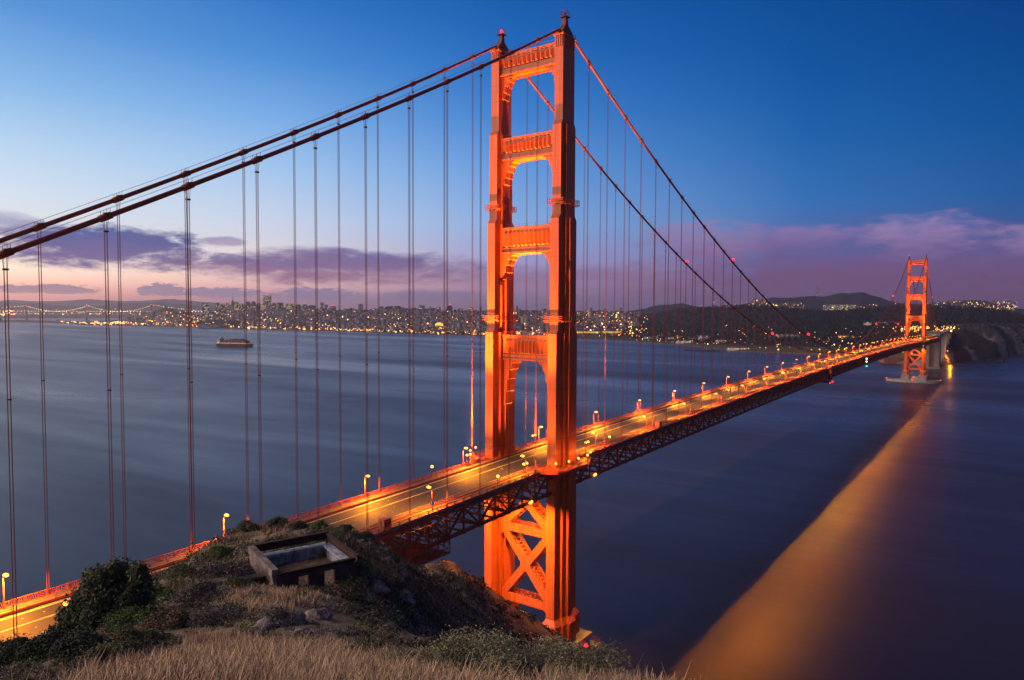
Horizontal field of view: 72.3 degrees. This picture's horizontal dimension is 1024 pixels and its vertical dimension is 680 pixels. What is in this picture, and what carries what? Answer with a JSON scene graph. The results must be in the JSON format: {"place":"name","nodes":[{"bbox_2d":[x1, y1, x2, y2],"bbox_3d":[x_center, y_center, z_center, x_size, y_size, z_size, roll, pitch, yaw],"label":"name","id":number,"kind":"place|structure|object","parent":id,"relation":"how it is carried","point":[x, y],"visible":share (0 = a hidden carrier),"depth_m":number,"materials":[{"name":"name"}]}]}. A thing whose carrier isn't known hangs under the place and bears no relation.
{"place":"outdoors","nodes":[
{"label":"outdoors","id":0,"kind":"place"},
{"bbox_2d":[0,314,135,317],"bbox_3d":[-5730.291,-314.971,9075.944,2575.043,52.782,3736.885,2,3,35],"label":"bay shore","id":1,"kind":"structure","parent":0,"point":[61,316],"depth_m":8743.47,"materials":[{"name":"grey"}]},
{"bbox_2d":[0,302,245,314],"bbox_3d":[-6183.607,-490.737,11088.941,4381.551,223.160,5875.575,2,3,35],"label":"oakland hills","id":2,"kind":"structure","parent":0,"point":[134,307],"depth_m":10460.07,"materials":[{"name":"grey"}]},
{"bbox_2d":[0,299,318,309],"bbox_3d":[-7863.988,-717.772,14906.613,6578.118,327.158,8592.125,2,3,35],"label":"bay hills","id":3,"kind":"structure","parent":0,"point":[83,302],"depth_m":14105.33,"materials":[{"name":"grey"}]},
{"bbox_2d":[0,524,611,679],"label":"headland","id":4,"kind":"structure","parent":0,"point":[344,620],"depth_m":66.52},
{"bbox_2d":[0,633,30,664],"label":"bush","id":5,"kind":"object","parent":4,"relation":"on","point":[8,647],"visible":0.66,"depth_m":30.31,"materials":[{"name":"green plant"}]},
{"bbox_2d":[8,628,66,663],"bbox_3d":[-20.526,13.617,30.927,2.122,1.531,2.853,1,3,12],"label":"bush","id":6,"kind":"object","parent":4,"relation":"on","point":[37,645],"visible":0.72,"depth_m":30.36,"materials":[{"name":"green plant"}]},
{"bbox_2d":[41,627,110,660],"bbox_3d":[-18.464,13.155,30.170,2.605,1.548,2.724,0,3,-3],"label":"bush","id":7,"kind":"object","parent":4,"relation":"on","point":[75,644],"visible":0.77,"depth_m":29.58,"materials":[{"name":"green plant"}]},
{"bbox_2d":[46,556,157,635],"bbox_3d":[-26.778,17.295,45.848,8.574,6.917,5.058,2,3,35],"label":"shrub","id":8,"kind":"object","parent":4,"relation":"on","point":[106,588],"visible":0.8,"depth_m":44.25,"materials":[{"name":"green plant"}]},
{"bbox_2d":[75,636,145,665],"bbox_3d":[-16.069,12.551,27.773,2.230,1.242,2.626,2,3,28],"label":"bush","id":9,"kind":"object","parent":4,"relation":"on","point":[116,645],"visible":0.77,"depth_m":27.65,"materials":[{"name":"green plant"}]},
{"bbox_2d":[100,603,157,631],"bbox_3d":[-23.970,17.162,43.372,3.551,1.571,3.771,-2,4,-45],"label":"bush","id":10,"kind":"object","parent":4,"relation":"on","point":[133,614],"visible":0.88,"depth_m":42.80,"materials":[{"name":"green plant"}]},
{"bbox_2d":[104,622,159,644],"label":"bush","id":11,"kind":"object","parent":4,"relation":"on","point":[147,635],"visible":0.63,"depth_m":32.39,"materials":[{"name":"green plant"}]},
{"bbox_2d":[150,582,175,601],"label":"bush","id":12,"kind":"object","parent":4,"relation":"on","point":[161,591],"visible":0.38,"depth_m":53.00,"materials":[{"name":"green plant"}]},
{"bbox_2d":[135,603,191,631],"bbox_3d":[-18.897,15.426,38.255,3.266,1.403,3.264,3,4,44],"label":"bush","id":13,"kind":"object","parent":4,"relation":"on","point":[174,619],"visible":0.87,"depth_m":38.06,"materials":[{"name":"brown plant"}]},
{"bbox_2d":[157,560,200,582],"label":"bush","id":14,"kind":"object","parent":4,"relation":"on","point":[177,570],"visible":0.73,"depth_m":63.49,"materials":[{"name":"green plant"}]},
{"bbox_2d":[172,578,221,603],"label":"bush","id":15,"kind":"object","parent":4,"relation":"on","point":[198,589],"visible":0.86,"depth_m":50.58,"materials":[{"name":"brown plant"}]},
{"bbox_2d":[0,519,410,679],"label":"undergrowth","id":16,"kind":"object","parent":4,"relation":"on","point":[22,666],"visible":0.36,"depth_m":45.64,"materials":[{"name":"green plant"}]},
{"bbox_2d":[185,604,243,628],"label":"bush","id":17,"kind":"object","parent":4,"relation":"on","point":[222,614],"visible":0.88,"depth_m":38.36,"materials":[{"name":"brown plant"}]},
{"bbox_2d":[206,544,237,558],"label":"bush","id":18,"kind":"object","parent":4,"relation":"on","point":[219,551],"visible":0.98,"depth_m":71.13,"materials":[{"name":"green plant"}]},
{"bbox_2d":[216,585,231,592],"bbox_3d":[-22.988,20.180,55.947,1.482,1.048,1.284,1,3,9],"label":"boulder","id":19,"kind":"object","parent":4,"relation":"on","point":[227,586],"visible":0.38,"depth_m":55.87,"materials":[{"name":"grey stone"}]},
{"bbox_2d":[191,557,259,578],"bbox_3d":[-25.077,20.351,61.766,5.591,2.578,5.366,0,3,-5],"label":"bush","id":20,"kind":"object","parent":4,"relation":"on","point":[226,569],"visible":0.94,"depth_m":60.73,"materials":[{"name":"green plant"}]},
{"bbox_2d":[210,573,265,585],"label":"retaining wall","id":21,"kind":"structure","parent":4,"relation":"on","point":[260,577],"depth_m":61.00,"materials":[{"name":"concrete"}]},
{"bbox_2d":[222,576,256,588],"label":"bush","id":22,"kind":"object","parent":4,"relation":"on","point":[245,581],"visible":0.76,"depth_m":57.31,"materials":[{"name":"green plant"}]},
{"bbox_2d":[236,520,258,532],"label":"bush","id":23,"kind":"object","parent":4,"relation":"on","point":[243,525],"visible":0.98,"depth_m":85.74,"materials":[{"name":"green plant"}]},
{"bbox_2d":[242,588,266,598],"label":"bush","id":24,"kind":"object","parent":4,"relation":"on","point":[253,591],"visible":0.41,"depth_m":46.03,"materials":[{"name":"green plant"}]},
{"bbox_2d":[252,615,278,630],"bbox_3d":[-12.575,14.669,35.411,1.464,0.916,1.820,1,3,16],"label":"boulder","id":25,"kind":"object","parent":4,"relation":"on","point":[264,620],"visible":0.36,"depth_m":35.41,"materials":[{"name":"grey stone"}]},
{"bbox_2d":[219,577,329,614],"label":"hummock grass","id":26,"kind":"structure","parent":4,"relation":"on","point":[280,593],"depth_m":45.85,"materials":[{"name":"beige plant"}]},
{"bbox_2d":[248,604,302,629],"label":"bush","id":27,"kind":"object","parent":4,"relation":"on","point":[280,616],"visible":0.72,"depth_m":36.24,"materials":[{"name":"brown plant"}]},
{"bbox_2d":[265,515,289,529],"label":"bush","id":28,"kind":"object","parent":4,"relation":"on","point":[277,520],"visible":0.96,"depth_m":86.35,"materials":[{"name":"green plant"}]},
{"bbox_2d":[153,519,414,612],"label":"hillside grass","id":29,"kind":"structure","parent":4,"relation":"on","point":[240,535],"depth_m":73.38,"materials":[{"name":"green plant"}]},
{"bbox_2d":[285,609,306,624],"bbox_3d":[-11.619,15.090,37.059,2.377,1.383,2.007,2,3,32],"label":"boulder","id":30,"kind":"object","parent":4,"relation":"on","point":[302,620],"visible":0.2,"depth_m":36.94,"materials":[{"name":"grey stone"}]},
{"bbox_2d":[286,520,307,529],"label":"bush","id":31,"kind":"object","parent":4,"relation":"on","point":[298,524],"visible":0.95,"depth_m":81.34,"materials":[{"name":"green plant"}]},
{"bbox_2d":[292,627,311,634],"bbox_3d":[-10.168,14.222,33.546,0.949,0.748,1.187,2,3,34],"label":"boulder","id":32,"kind":"object","parent":4,"relation":"on","point":[306,629],"visible":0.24,"depth_m":33.66,"materials":[{"name":"grey stone"}]},
{"bbox_2d":[248,531,362,589],"bbox_3d":[-19.175,21.528,64.996,8.170,4.370,8.200,-2,3,-35],"label":"battery ruin","id":33,"kind":"object","parent":4,"relation":"on","point":[343,558],"visible":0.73,"depth_m":64.57,"materials":[{"name":"concrete"}]},
{"bbox_2d":[305,607,332,620],"bbox_3d":[-11.379,16.463,41.321,1.682,1.301,1.678,2,3,41],"label":"boulder","id":34,"kind":"object","parent":4,"relation":"on","point":[324,613],"visible":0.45,"depth_m":41.10,"materials":[{"name":"grey stone"}]},
{"bbox_2d":[311,518,329,528],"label":"bush","id":35,"kind":"object","parent":4,"relation":"on","point":[320,523],"visible":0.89,"depth_m":81.93,"materials":[{"name":"green plant"}]},
{"bbox_2d":[336,523,352,530],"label":"bush","id":36,"kind":"object","parent":4,"relation":"on","point":[345,526],"visible":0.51,"depth_m":88.63,"materials":[{"name":"green plant"}]},
{"bbox_2d":[10,626,705,679],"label":"dry grass","id":37,"kind":"structure","parent":4,"relation":"on","point":[288,658],"depth_m":8.95,"materials":[{"name":"brown plant"}]},
{"bbox_2d":[343,635,389,656],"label":"bush","id":38,"kind":"object","parent":4,"relation":"on","point":[370,641],"visible":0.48,"depth_m":18.20,"materials":[{"name":"green plant"}]},
{"bbox_2d":[358,530,374,540],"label":"bush","id":39,"kind":"object","parent":4,"relation":"on","point":[367,533],"visible":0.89,"depth_m":88.20,"materials":[{"name":"green plant"}]},
{"bbox_2d":[370,579,390,596],"bbox_3d":[-12.595,23.314,65.142,2.050,2.268,2.103,-2,3,-41],"label":"boulder","id":40,"kind":"object","parent":4,"relation":"on","point":[382,590],"visible":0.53,"depth_m":64.59,"materials":[{"name":"grey stone"}]},
{"bbox_2d":[380,557,392,566],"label":"boulder","id":41,"kind":"object","parent":4,"relation":"on","point":[387,558],"visible":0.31,"depth_m":75.02,"materials":[{"name":"grey stone"}]},
{"bbox_2d":[398,589,415,608],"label":"boulder","id":42,"kind":"object","parent":4,"relation":"on","point":[408,595],"visible":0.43,"depth_m":69.18,"materials":[{"name":"grey stone"}]},
{"bbox_2d":[364,641,461,670],"bbox_3d":[-1.940,5.806,12.199,2.002,0.582,1.776,-1,3,-32],"label":"bush","id":43,"kind":"object","parent":4,"relation":"on","point":[400,651],"visible":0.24,"depth_m":12.52,"materials":[{"name":"green plant"}]},
{"bbox_2d":[341,535,570,655],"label":"cliff scrub","id":44,"kind":"object","parent":4,"relation":"on","point":[455,608],"visible":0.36,"depth_m":83.13,"materials":[{"name":"green plant"}]},
{"bbox_2d":[378,551,566,655],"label":"cliff grass","id":45,"kind":"structure","parent":4,"relation":"on","point":[452,594],"depth_m":92.38,"materials":[{"name":"green plant"}]},
{"bbox_2d":[409,621,550,679],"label":"bush","id":46,"kind":"object","parent":4,"relation":"on","point":[455,648],"visible":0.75,"depth_m":13.62,"materials":[{"name":"green plant"}]},
{"bbox_2d":[377,636,638,679],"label":"foreground scrub","id":47,"kind":"object","parent":4,"relation":"on","point":[418,637],"visible":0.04,"depth_m":39.38,"materials":[{"name":"green plant"}]},
{"bbox_2d":[509,654,542,679],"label":"bush","id":48,"kind":"object","parent":4,"relation":"on","point":[535,664],"visible":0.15,"depth_m":13.53,"materials":[{"name":"green plant"}]},
{"bbox_2d":[515,630,645,679],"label":"bush","id":49,"kind":"object","parent":4,"relation":"on","point":[589,655],"visible":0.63,"depth_m":14.34,"materials":[{"name":"green plant"}]},
{"bbox_2d":[0,310,1023,679],"bbox_3d":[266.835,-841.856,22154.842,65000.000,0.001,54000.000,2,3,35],"label":"water","id":50,"kind":"structure","parent":0,"point":[862,522],"depth_m":546.94,"materials":[{"name":"blue liquid"}]},
{"bbox_2d":[0,304,215,320],"bbox_3d":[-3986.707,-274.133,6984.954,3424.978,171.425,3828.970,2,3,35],"label":"distant suspension bridge","id":51,"kind":"structure","parent":50,"relation":"on","point":[26,316],"depth_m":6941.73,"materials":[{"name":"grey metal"}]},
{"bbox_2d":[215,337,252,346],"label":"cargo ship","id":52,"kind":"object","parent":50,"relation":"on","point":[221,341],"visible":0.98,"depth_m":2409.24},
{"bbox_2d":[521,610,600,647],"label":"tower pier","id":53,"kind":"structure","parent":50,"relation":"in","point":[584,636],"depth_m":257.96,"materials":[{"name":"concrete"}]},
{"bbox_2d":[0,10,939,642],"bbox_3d":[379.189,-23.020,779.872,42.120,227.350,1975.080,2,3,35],"label":"suspension bridge","id":54,"kind":"structure","parent":53,"relation":"on","point":[460,488],"depth_m":248.83,"materials":[{"name":"orange metal"}]},
{"bbox_2d":[3,573,8,609],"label":"street lamp","id":55,"kind":"object","parent":54,"relation":"on","point":[5,575],"visible":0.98,"depth_m":134.98,"materials":[{"name":"metal"}]},
{"bbox_2d":[378,516,391,531],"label":"utility cabin","id":56,"kind":"object","parent":54,"relation":"on","point":[385,522],"visible":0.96,"depth_m":180.84,"materials":[{"name":"red metal"}]},
{"bbox_2d":[380,521,389,527],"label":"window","id":57,"kind":"structure","parent":56,"relation":"in","point":[380,521],"depth_m":180.68,"materials":[{"name":"glass"}]},
{"bbox_2d":[377,518,449,566],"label":"maintenance scaffold","id":58,"kind":"object","parent":54,"relation":"hanging from","point":[416,555],"visible":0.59,"depth_m":192.56,"materials":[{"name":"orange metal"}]},
{"bbox_2d":[655,421,661,426],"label":"utility cabin","id":59,"kind":"object","parent":54,"relation":"on","point":[658,423],"visible":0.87,"depth_m":320.70,"materials":[{"name":"orange metal"}]},
{"bbox_2d":[819,366,832,382],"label":"maintenance traveller","id":60,"kind":"object","parent":54,"relation":"on","point":[829,375],"visible":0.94,"depth_m":615.18,"materials":[{"name":"orange metal"}]},
{"bbox_2d":[683,349,719,351],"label":"breakwater","id":61,"kind":"object","parent":50,"relation":"in","point":[701,350],"visible":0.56,"depth_m":2233.64,"materials":[{"name":"grey stone"}]},
{"bbox_2d":[886,374,940,383],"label":"tower pier","id":62,"kind":"structure","parent":50,"relation":"in","point":[913,379],"depth_m":1294.69,"materials":[{"name":"concrete"}]},
{"bbox_2d":[925,331,941,368],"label":"anchorage pylon","id":63,"kind":"object","parent":50,"relation":"in","point":[933,356],"visible":0.77,"depth_m":1598.87,"materials":[{"name":"concrete"}]},
{"bbox_2d":[0,306,1023,366],"bbox_3d":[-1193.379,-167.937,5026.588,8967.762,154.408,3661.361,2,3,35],"label":"shore","id":64,"kind":"structure","parent":0,"point":[983,351],"depth_m":2318.86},
{"bbox_2d":[55,315,168,325],"bbox_3d":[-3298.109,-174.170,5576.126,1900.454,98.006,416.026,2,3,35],"label":"waterfront housing","id":65,"kind":"object","parent":64,"relation":"on","point":[81,322],"visible":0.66,"depth_m":5447.45,"materials":[{"name":"paint"}]},
{"bbox_2d":[61,318,166,324],"bbox_3d":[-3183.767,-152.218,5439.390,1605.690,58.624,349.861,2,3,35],"label":"waterfront lights","id":66,"kind":"object","parent":64,"relation":"on","point":[106,322],"visible":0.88,"depth_m":5264.33},
{"bbox_2d":[202,303,208,317],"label":"office tower","id":67,"kind":"structure","parent":64,"relation":"on","point":[205,309],"depth_m":5385.94,"materials":[{"name":"grey concrete"}]},
{"bbox_2d":[198,324,232,326],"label":"long building","id":68,"kind":"structure","parent":64,"relation":"on","point":[215,325],"depth_m":4537.66,"materials":[{"name":"metal"}]},
{"bbox_2d":[192,319,240,327],"bbox_3d":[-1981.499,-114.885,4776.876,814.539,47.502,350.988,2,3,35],"label":"waterfront buildings","id":69,"kind":"structure","parent":64,"relation":"on","point":[211,322],"depth_m":4782.04,"materials":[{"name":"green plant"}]},
{"bbox_2d":[216,301,220,312],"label":"office tower","id":70,"kind":"structure","parent":64,"relation":"on","point":[217,307],"depth_m":5880.10,"materials":[{"name":"metal"}]},
{"bbox_2d":[219,305,224,313],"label":"office tower","id":71,"kind":"structure","parent":64,"relation":"on","point":[221,309],"depth_m":5708.06,"materials":[{"name":"grey concrete"}]},
{"bbox_2d":[224,303,229,312],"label":"office tower","id":72,"kind":"structure","parent":64,"relation":"on","point":[227,307],"depth_m":5903.29,"materials":[{"name":"metal"}]},
{"bbox_2d":[231,296,234,311],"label":"office tower","id":73,"kind":"structure","parent":64,"relation":"on","point":[232,306],"depth_m":5838.53,"materials":[{"name":"grey concrete"}]},
{"bbox_2d":[234,302,238,311],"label":"office tower","id":74,"kind":"structure","parent":64,"relation":"on","point":[236,306],"depth_m":5935.11,"materials":[{"name":"beige concrete"}]},
{"bbox_2d":[239,304,244,311],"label":"office tower","id":75,"kind":"structure","parent":64,"relation":"on","point":[241,307],"depth_m":5857.17,"materials":[{"name":"grey concrete"}]},
{"bbox_2d":[250,301,256,310],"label":"office tower","id":76,"kind":"structure","parent":64,"relation":"on","point":[253,305],"depth_m":6165.09,"materials":[{"name":"metal"}]},
{"bbox_2d":[260,304,265,309],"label":"office tower","id":77,"kind":"structure","parent":64,"relation":"on","point":[263,306],"depth_m":5816.27,"materials":[{"name":"beige concrete"}]},
{"bbox_2d":[263,296,270,303],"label":"office tower","id":78,"kind":"structure","parent":64,"relation":"on","point":[266,299],"depth_m":6192.60,"materials":[{"name":"metal"}]},
{"bbox_2d":[266,304,271,309],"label":"office tower","id":79,"kind":"structure","parent":64,"relation":"on","point":[268,306],"depth_m":5737.68,"materials":[{"name":"grey concrete"}]},
{"bbox_2d":[272,303,276,309],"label":"office tower","id":80,"kind":"structure","parent":64,"relation":"on","point":[274,306],"depth_m":6132.86,"materials":[{"name":"metal"}]},
{"bbox_2d":[276,303,283,309],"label":"office tower","id":81,"kind":"structure","parent":64,"relation":"on","point":[280,306],"depth_m":6050.09,"materials":[{"name":"grey concrete"}]},
{"bbox_2d":[301,304,307,309],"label":"office tower","id":82,"kind":"structure","parent":64,"relation":"on","point":[304,306],"depth_m":5914.30,"materials":[{"name":"metal"}]},
{"bbox_2d":[126,306,641,334],"bbox_3d":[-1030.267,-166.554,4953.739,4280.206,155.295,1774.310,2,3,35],"label":"city housing","id":83,"kind":"object","parent":64,"relation":"on","point":[280,315],"visible":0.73,"depth_m":4671.24,"materials":[{"name":"paint"}]},
{"bbox_2d":[132,308,639,337],"bbox_3d":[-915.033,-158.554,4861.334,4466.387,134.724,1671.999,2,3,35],"label":"city trees","id":84,"kind":"object","parent":64,"relation":"on","point":[465,321],"visible":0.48,"depth_m":4416.18,"materials":[{"name":"green plant"}]},
{"bbox_2d":[136,310,647,338],"bbox_3d":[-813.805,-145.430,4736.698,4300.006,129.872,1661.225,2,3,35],"label":"city lights","id":85,"kind":"object","parent":64,"relation":"on","point":[427,323],"visible":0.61,"depth_m":4112.52},
{"bbox_2d":[419,305,424,310],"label":"office tower","id":86,"kind":"structure","parent":64,"relation":"on","point":[421,307],"depth_m":5136.70,"materials":[{"name":"grey concrete"}]},
{"bbox_2d":[384,328,484,334],"bbox_3d":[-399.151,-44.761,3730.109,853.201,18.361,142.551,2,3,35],"label":"marina trees","id":87,"kind":"object","parent":64,"relation":"on","point":[422,331],"visible":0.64,"depth_m":3709.08,"materials":[{"name":"green plant"}]},
{"bbox_2d":[576,330,599,332],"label":"long building","id":88,"kind":"structure","parent":64,"relation":"on","point":[579,331],"depth_m":3524.07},
{"bbox_2d":[602,330,620,332],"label":"long building","id":89,"kind":"structure","parent":64,"relation":"on","point":[610,331],"depth_m":3484.62,"materials":[{"name":"beige concrete"}]},
{"bbox_2d":[644,336,661,338],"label":"long building","id":90,"kind":"structure","parent":64,"relation":"on","point":[645,337],"depth_m":3017.38,"materials":[{"name":"metal"}]},
{"bbox_2d":[676,340,692,343],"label":"long building","id":91,"kind":"structure","parent":64,"relation":"on","point":[683,341],"depth_m":2680.00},
{"bbox_2d":[698,335,709,340],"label":"long building","id":92,"kind":"structure","parent":64,"relation":"on","point":[700,336],"depth_m":2717.09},
{"bbox_2d":[727,346,749,350],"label":"long building","id":93,"kind":"structure","parent":64,"relation":"on","point":[730,348],"depth_m":2274.16,"materials":[{"name":"white concrete"}]},
{"bbox_2d":[769,334,799,337],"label":"long building","id":94,"kind":"structure","parent":64,"relation":"on","point":[784,335],"depth_m":2472.92,"materials":[{"name":"grey concrete"}]},
{"bbox_2d":[631,304,1023,348],"bbox_3d":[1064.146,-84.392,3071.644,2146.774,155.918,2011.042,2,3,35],"label":"presidio woods","id":95,"kind":"object","parent":64,"relation":"on","point":[994,314],"visible":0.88,"depth_m":2743.79,"materials":[{"name":"green plant"}]},
{"bbox_2d":[880,356,911,362],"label":"brick fort","id":96,"kind":"structure","parent":64,"relation":"on","point":[892,359],"depth_m":1763.07,"materials":[{"name":"brick"}]},
{"bbox_2d":[893,326,954,331],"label":"plaza lights","id":97,"kind":"object","parent":64,"relation":"on","point":[928,326],"visible":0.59,"depth_m":1809.06},
{"bbox_2d":[927,329,953,365],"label":"approach viaduct","id":98,"kind":"object","parent":64,"relation":"on","point":[945,337],"visible":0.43,"depth_m":1767.81,"materials":[{"name":"concrete"}]},
{"bbox_2d":[938,321,1023,353],"bbox_3d":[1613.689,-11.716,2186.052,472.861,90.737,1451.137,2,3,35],"label":"bluff scrub","id":99,"kind":"object","parent":64,"relation":"on","point":[984,324],"visible":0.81,"depth_m":2116.72,"materials":[{"name":"green plant"}]},
{"bbox_2d":[0,0,1023,310],"label":"sky","id":100,"kind":"structure","parent":0,"point":[824,145],"materials":[{"name":"blue"}]},
{"bbox_2d":[629,292,1023,315],"bbox_3d":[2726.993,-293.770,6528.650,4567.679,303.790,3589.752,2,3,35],"label":"twin peaks hills","id":101,"kind":"structure","parent":0,"point":[861,300],"depth_m":6078.18,"materials":[{"name":"plant"}]},
{"bbox_2d":[823,304,855,310],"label":"hospital block","id":102,"kind":"structure","parent":101,"relation":"on","point":[838,306],"depth_m":5620.48,"materials":[{"name":"beige concrete"}]},
{"bbox_2d":[751,298,1016,310],"bbox_3d":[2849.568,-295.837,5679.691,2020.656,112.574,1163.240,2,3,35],"label":"hillside housing","id":103,"kind":"object","parent":101,"relation":"on","point":[1011,307],"visible":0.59,"depth_m":5499.96,"materials":[{"name":"paint"}]}
]}

